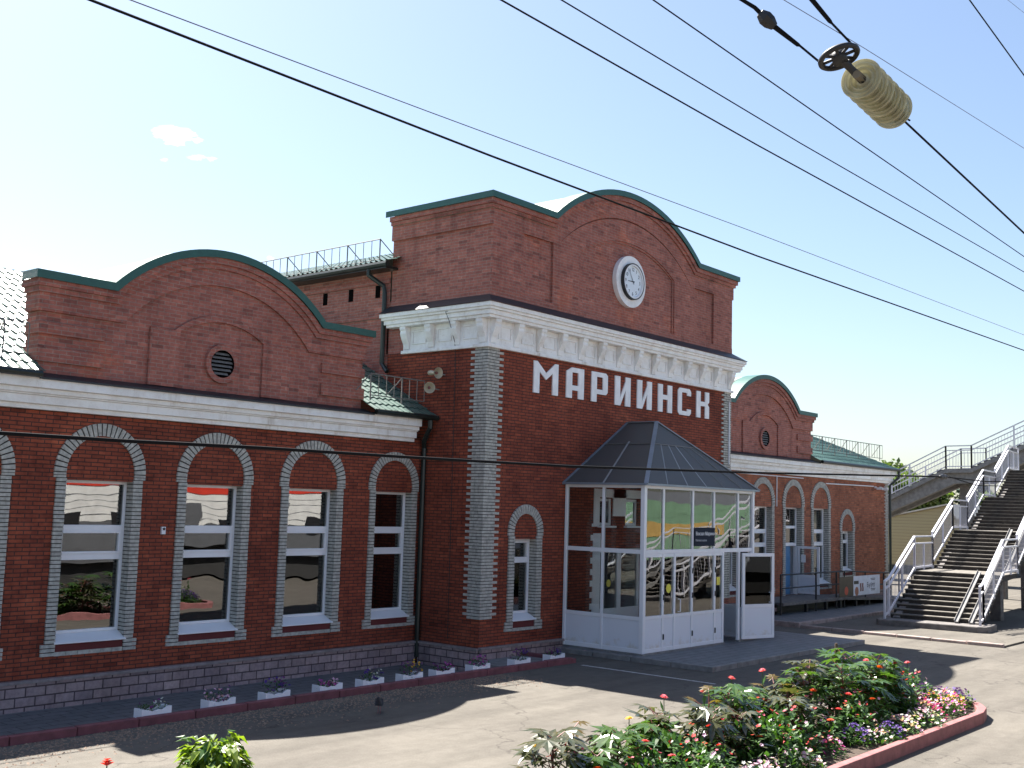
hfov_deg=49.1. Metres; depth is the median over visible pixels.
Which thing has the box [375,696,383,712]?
pigeon
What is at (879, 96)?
glass insulator
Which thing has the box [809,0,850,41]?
tension cable
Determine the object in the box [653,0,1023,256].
overhead wire
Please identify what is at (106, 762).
zinnia
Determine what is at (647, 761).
bedding plant
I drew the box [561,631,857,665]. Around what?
porch slab
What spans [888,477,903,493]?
leafy tree
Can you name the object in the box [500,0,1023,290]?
overhead wire
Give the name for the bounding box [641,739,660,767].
zinnia
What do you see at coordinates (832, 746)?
petunia clump
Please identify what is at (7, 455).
window
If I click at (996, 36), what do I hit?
overhead wire
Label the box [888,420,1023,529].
footbridge
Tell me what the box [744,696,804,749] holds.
bedding plant
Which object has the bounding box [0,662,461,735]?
apron pavement
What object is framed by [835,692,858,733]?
zinnia
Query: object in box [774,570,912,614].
ramp railing
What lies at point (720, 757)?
zinnia
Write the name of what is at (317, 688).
flower planter
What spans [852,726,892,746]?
petunia clump
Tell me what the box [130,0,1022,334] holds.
overhead wire
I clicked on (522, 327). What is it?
station building
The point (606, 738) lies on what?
castor plant
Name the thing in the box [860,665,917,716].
castor plant
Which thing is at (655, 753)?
bedding plant
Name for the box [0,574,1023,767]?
ground
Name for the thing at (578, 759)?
bedding plant
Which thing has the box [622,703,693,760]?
castor plant
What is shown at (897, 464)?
leafy tree
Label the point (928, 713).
petunia clump
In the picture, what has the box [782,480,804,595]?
window
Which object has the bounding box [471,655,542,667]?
sidewalk
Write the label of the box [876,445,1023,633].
footbridge stairs
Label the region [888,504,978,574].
yellow shed
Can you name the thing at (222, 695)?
petunia clump
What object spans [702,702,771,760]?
castor plant
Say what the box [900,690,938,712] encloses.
petunia clump
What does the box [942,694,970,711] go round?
marigold
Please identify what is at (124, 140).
sky
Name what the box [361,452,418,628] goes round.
window
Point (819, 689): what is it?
castor plant
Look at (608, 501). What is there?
window
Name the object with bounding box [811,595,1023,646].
stairs pavement
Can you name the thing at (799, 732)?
bedding plant
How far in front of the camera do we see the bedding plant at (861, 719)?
17.00 m
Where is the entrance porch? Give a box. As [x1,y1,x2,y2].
[562,421,773,655]
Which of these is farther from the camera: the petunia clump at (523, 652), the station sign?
the station sign
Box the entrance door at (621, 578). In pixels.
[599,548,639,616]
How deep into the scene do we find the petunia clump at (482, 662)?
23.25 m
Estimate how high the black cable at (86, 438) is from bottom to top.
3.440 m
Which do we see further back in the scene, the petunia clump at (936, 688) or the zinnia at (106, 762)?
the petunia clump at (936, 688)
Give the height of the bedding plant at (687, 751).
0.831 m
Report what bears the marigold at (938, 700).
on the flower bed
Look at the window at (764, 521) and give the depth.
40.39 m
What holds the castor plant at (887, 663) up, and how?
on the flower bed
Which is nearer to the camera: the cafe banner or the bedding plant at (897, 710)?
the bedding plant at (897, 710)
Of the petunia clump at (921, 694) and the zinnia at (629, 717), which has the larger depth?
the petunia clump at (921, 694)
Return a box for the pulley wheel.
[818,42,865,83]
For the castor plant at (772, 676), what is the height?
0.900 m
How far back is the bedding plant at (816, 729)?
16.23 m
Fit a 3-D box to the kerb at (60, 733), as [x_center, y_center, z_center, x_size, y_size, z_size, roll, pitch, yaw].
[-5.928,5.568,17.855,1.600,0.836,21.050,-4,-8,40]
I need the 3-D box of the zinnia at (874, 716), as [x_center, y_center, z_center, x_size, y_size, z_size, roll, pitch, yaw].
[5.567,5.161,17.365,0.435,0.597,0.375,5,-7,-30]
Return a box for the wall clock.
[612,256,645,307]
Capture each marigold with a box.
[921,690,944,710]
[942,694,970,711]
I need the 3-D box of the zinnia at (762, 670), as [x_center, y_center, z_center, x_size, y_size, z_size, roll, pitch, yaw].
[3.819,4.876,17.173,0.395,1.023,0.405,0,-6,17]
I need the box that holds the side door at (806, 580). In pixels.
[798,546,819,594]
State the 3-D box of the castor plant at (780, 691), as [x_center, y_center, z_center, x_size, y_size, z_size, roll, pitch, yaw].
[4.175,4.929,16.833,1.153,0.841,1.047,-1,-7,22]
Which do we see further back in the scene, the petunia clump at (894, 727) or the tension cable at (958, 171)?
the petunia clump at (894, 727)
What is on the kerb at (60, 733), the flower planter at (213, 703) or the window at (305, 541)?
the flower planter at (213, 703)
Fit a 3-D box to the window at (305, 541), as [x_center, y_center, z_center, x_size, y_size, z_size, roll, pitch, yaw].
[-4.608,3.315,24.413,0.800,4.143,1.853,-4,-8,40]
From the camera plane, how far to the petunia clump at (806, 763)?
14.85 m
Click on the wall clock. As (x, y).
(628, 280)
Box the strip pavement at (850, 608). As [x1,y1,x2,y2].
[774,595,901,621]
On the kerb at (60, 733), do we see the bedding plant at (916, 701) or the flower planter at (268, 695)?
the flower planter at (268, 695)
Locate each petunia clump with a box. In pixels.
[137,697,168,710]
[203,685,232,701]
[259,676,289,693]
[317,677,339,686]
[359,667,383,681]
[399,659,422,677]
[433,661,454,670]
[468,653,488,665]
[510,647,528,660]
[544,647,562,655]
[735,760,773,767]
[748,755,787,767]
[776,747,826,767]
[811,734,848,759]
[837,722,872,748]
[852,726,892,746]
[854,720,893,740]
[875,720,906,741]
[881,714,922,734]
[890,715,919,730]
[898,706,945,728]
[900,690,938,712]
[912,701,948,722]
[913,698,942,719]
[925,688,965,714]
[927,686,948,695]
[932,697,966,718]
[939,687,970,707]
[952,687,975,705]
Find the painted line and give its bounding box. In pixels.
[582,665,713,683]
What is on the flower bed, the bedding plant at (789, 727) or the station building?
the bedding plant at (789, 727)
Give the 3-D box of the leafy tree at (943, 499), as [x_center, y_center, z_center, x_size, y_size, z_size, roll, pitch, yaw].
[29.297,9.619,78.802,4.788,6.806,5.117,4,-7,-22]
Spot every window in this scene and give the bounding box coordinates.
[0,429,15,660]
[39,424,145,656]
[165,433,253,645]
[271,441,345,636]
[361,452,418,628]
[503,505,543,631]
[598,498,616,527]
[624,499,639,527]
[729,552,735,596]
[754,477,774,592]
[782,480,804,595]
[810,482,831,588]
[839,509,855,576]
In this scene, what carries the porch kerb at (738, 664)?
on the porch slab
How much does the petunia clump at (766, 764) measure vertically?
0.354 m
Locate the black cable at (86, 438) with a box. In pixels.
[0,431,1023,486]
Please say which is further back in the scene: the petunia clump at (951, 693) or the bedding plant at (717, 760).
the petunia clump at (951, 693)
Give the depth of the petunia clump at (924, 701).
19.02 m
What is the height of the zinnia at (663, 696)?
0.926 m
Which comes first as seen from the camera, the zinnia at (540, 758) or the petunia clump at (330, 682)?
the zinnia at (540, 758)
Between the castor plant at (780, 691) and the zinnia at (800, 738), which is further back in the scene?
the castor plant at (780, 691)
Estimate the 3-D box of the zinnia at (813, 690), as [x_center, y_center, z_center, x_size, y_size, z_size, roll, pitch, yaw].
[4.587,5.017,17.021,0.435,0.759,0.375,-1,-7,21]
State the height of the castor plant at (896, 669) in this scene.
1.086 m
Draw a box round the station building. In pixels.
[0,189,900,714]
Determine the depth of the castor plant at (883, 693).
18.05 m
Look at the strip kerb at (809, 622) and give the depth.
36.06 m
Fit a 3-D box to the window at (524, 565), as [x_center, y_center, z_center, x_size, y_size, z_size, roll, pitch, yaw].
[0.080,4.362,26.791,0.690,2.951,1.384,-4,-8,40]
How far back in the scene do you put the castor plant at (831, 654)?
18.73 m
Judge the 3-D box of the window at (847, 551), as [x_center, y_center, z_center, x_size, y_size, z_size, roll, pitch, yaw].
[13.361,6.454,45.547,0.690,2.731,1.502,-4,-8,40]
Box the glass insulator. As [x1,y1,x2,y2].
[841,59,912,128]
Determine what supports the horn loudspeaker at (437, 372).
attached to the station building
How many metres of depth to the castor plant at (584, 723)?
13.35 m
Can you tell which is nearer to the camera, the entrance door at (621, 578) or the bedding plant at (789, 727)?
the bedding plant at (789, 727)
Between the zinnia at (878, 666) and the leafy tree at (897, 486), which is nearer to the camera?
the zinnia at (878, 666)
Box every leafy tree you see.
[881,458,921,511]
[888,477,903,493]
[893,473,956,510]
[974,492,997,504]
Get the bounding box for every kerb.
[0,652,575,746]
[557,640,864,672]
[774,609,893,627]
[801,625,1004,647]
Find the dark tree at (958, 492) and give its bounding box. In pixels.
[953,484,996,505]
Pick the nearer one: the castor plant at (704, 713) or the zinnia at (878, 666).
the castor plant at (704, 713)
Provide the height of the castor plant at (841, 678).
1.079 m
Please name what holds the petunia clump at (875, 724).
on the flower bed
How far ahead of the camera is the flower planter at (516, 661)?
24.10 m
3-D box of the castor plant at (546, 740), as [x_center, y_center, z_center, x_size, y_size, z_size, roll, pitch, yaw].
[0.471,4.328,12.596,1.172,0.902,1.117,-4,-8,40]
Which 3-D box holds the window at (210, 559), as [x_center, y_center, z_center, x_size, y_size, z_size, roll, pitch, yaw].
[-6.222,3.061,22.505,0.800,4.143,1.855,-4,-8,40]
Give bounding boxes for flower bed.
[663,699,986,767]
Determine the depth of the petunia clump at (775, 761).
14.53 m
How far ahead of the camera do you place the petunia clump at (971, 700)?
20.35 m
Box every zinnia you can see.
[101,758,112,767]
[523,752,546,767]
[619,716,634,761]
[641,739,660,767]
[650,694,671,760]
[667,753,675,767]
[692,690,706,732]
[710,743,731,767]
[745,735,777,764]
[753,668,771,719]
[790,728,808,755]
[810,688,824,736]
[817,718,844,747]
[830,707,848,743]
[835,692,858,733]
[862,697,888,729]
[873,665,890,719]
[904,661,916,687]
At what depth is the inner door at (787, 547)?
41.86 m
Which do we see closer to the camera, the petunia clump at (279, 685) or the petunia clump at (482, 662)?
the petunia clump at (279, 685)
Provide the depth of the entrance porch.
27.95 m
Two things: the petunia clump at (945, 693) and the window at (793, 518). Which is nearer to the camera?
the petunia clump at (945, 693)
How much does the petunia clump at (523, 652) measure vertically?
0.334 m
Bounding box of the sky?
[0,0,1023,503]
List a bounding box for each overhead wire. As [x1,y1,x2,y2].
[88,0,1023,350]
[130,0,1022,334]
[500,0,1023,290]
[561,0,1023,271]
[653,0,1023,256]
[784,0,1022,147]
[969,0,1023,75]
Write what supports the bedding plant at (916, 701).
on the flower bed
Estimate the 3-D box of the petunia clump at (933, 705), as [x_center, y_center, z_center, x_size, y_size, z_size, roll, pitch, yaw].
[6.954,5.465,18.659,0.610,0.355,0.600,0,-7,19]
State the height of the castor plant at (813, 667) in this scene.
1.058 m
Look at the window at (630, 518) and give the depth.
30.28 m
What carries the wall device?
attached to the station building
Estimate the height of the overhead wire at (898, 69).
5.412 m
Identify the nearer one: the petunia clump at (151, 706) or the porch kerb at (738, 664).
the petunia clump at (151, 706)
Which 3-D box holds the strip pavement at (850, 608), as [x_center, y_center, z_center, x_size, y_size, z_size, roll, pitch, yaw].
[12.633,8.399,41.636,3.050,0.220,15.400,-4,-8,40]
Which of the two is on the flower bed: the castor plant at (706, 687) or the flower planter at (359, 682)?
the castor plant at (706, 687)
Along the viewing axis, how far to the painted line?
23.89 m
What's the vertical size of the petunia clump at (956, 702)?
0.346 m
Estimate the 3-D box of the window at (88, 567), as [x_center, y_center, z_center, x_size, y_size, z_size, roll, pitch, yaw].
[-7.824,2.808,20.612,0.800,4.143,1.856,-4,-8,40]
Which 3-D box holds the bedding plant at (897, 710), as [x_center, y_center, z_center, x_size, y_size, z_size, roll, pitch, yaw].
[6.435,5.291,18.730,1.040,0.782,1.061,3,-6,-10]
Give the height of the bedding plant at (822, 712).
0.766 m
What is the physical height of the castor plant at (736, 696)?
0.998 m
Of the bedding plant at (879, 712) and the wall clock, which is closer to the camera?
the bedding plant at (879, 712)
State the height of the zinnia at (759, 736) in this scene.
0.456 m
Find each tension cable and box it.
[739,0,817,61]
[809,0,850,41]
[905,119,1023,233]
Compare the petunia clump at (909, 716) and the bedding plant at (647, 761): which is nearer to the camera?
the bedding plant at (647, 761)
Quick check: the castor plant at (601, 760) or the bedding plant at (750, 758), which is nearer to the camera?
the castor plant at (601, 760)
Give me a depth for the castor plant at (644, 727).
14.00 m
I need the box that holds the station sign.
[694,528,716,545]
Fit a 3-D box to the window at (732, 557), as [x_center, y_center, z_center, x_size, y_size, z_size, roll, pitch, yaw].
[7.069,5.156,38.217,0.800,4.143,1.852,-4,-8,40]
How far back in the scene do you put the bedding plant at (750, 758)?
14.76 m
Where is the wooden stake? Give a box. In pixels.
[834,643,837,714]
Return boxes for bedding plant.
[542,743,590,767]
[620,744,666,767]
[620,753,660,767]
[630,726,694,767]
[651,731,724,767]
[670,721,740,767]
[688,742,740,767]
[698,716,764,767]
[730,707,812,767]
[730,709,786,760]
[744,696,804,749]
[756,703,826,761]
[788,689,831,736]
[789,706,836,750]
[815,685,880,738]
[824,700,880,742]
[836,687,899,736]
[874,679,924,722]
[890,677,925,715]
[901,669,939,707]
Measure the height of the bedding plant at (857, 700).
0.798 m
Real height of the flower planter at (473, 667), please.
0.193 m
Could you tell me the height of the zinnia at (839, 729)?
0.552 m
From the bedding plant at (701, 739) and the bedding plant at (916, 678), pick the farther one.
the bedding plant at (916, 678)
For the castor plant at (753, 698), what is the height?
0.878 m
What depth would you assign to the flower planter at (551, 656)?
25.02 m
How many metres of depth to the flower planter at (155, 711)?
17.37 m
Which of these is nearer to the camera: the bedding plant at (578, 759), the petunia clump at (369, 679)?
the bedding plant at (578, 759)
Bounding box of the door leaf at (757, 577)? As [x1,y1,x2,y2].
[741,553,773,638]
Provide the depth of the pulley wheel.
5.10 m
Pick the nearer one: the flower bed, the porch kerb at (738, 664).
the flower bed
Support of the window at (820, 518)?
in the station building
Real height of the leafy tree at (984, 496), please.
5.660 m
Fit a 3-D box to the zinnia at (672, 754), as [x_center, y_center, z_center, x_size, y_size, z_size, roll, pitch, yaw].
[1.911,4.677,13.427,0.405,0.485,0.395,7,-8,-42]
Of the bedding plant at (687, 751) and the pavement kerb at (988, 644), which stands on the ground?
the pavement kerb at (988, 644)
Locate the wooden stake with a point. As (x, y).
(836, 645)
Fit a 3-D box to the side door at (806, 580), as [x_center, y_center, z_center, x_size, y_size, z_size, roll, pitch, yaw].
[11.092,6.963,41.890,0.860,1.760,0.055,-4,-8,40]
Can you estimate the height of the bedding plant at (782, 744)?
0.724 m
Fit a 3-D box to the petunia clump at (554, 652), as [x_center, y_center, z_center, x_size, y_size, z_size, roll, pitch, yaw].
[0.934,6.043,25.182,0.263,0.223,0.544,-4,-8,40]
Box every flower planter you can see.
[133,704,171,717]
[200,695,235,707]
[257,688,289,699]
[312,681,342,691]
[355,676,383,686]
[395,671,422,680]
[428,667,454,675]
[465,663,489,670]
[507,657,530,664]
[543,652,564,659]
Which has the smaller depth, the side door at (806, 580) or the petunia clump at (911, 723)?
the petunia clump at (911, 723)
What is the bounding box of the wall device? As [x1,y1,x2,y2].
[160,527,165,533]
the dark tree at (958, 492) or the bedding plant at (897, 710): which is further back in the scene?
the dark tree at (958, 492)
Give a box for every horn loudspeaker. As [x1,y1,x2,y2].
[424,382,439,392]
[428,367,445,378]
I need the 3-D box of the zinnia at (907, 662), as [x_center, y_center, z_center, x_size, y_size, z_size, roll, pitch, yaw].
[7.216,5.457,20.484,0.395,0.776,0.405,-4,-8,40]
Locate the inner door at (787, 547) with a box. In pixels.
[786,546,789,593]
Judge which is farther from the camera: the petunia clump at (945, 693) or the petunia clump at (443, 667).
the petunia clump at (443, 667)
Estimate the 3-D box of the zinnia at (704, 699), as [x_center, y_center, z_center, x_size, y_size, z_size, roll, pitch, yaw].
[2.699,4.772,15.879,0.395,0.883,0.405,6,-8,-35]
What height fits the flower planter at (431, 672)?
0.193 m
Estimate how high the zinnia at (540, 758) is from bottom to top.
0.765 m
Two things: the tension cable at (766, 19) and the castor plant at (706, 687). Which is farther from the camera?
the castor plant at (706, 687)
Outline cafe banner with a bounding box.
[839,574,879,596]
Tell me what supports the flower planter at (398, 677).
on the kerb at (60, 733)
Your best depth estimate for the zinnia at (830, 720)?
16.30 m
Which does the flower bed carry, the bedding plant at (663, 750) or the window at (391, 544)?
the bedding plant at (663, 750)
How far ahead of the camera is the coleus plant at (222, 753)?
10.07 m
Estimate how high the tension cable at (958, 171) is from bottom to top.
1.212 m
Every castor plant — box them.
[508,727,594,767]
[551,721,595,752]
[564,747,625,767]
[579,724,662,767]
[619,718,691,764]
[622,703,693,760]
[675,698,744,764]
[686,685,735,735]
[696,683,772,747]
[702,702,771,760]
[707,686,773,747]
[753,674,798,719]
[754,682,824,724]
[758,695,818,742]
[774,667,836,717]
[777,659,850,723]
[806,648,881,714]
[812,658,885,717]
[838,675,899,719]
[850,651,910,703]
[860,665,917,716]
[868,659,905,690]
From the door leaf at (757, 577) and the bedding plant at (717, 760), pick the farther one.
the door leaf at (757, 577)
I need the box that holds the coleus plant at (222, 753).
[174,729,253,767]
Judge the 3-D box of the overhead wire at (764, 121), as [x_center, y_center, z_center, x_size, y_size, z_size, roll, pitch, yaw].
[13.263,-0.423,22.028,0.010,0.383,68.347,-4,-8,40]
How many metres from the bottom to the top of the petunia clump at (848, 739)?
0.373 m
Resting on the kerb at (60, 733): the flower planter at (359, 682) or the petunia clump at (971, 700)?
the flower planter at (359, 682)
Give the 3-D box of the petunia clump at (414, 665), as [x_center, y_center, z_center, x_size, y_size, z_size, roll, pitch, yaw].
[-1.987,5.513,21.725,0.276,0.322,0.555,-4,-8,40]
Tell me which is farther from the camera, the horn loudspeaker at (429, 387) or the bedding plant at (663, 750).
the horn loudspeaker at (429, 387)
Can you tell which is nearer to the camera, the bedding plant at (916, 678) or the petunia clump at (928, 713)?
the petunia clump at (928, 713)
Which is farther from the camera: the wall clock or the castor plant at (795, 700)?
the wall clock
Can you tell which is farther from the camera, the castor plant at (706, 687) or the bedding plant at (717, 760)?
the castor plant at (706, 687)
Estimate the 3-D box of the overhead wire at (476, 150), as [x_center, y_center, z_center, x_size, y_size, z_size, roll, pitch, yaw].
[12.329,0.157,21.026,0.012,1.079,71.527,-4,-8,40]

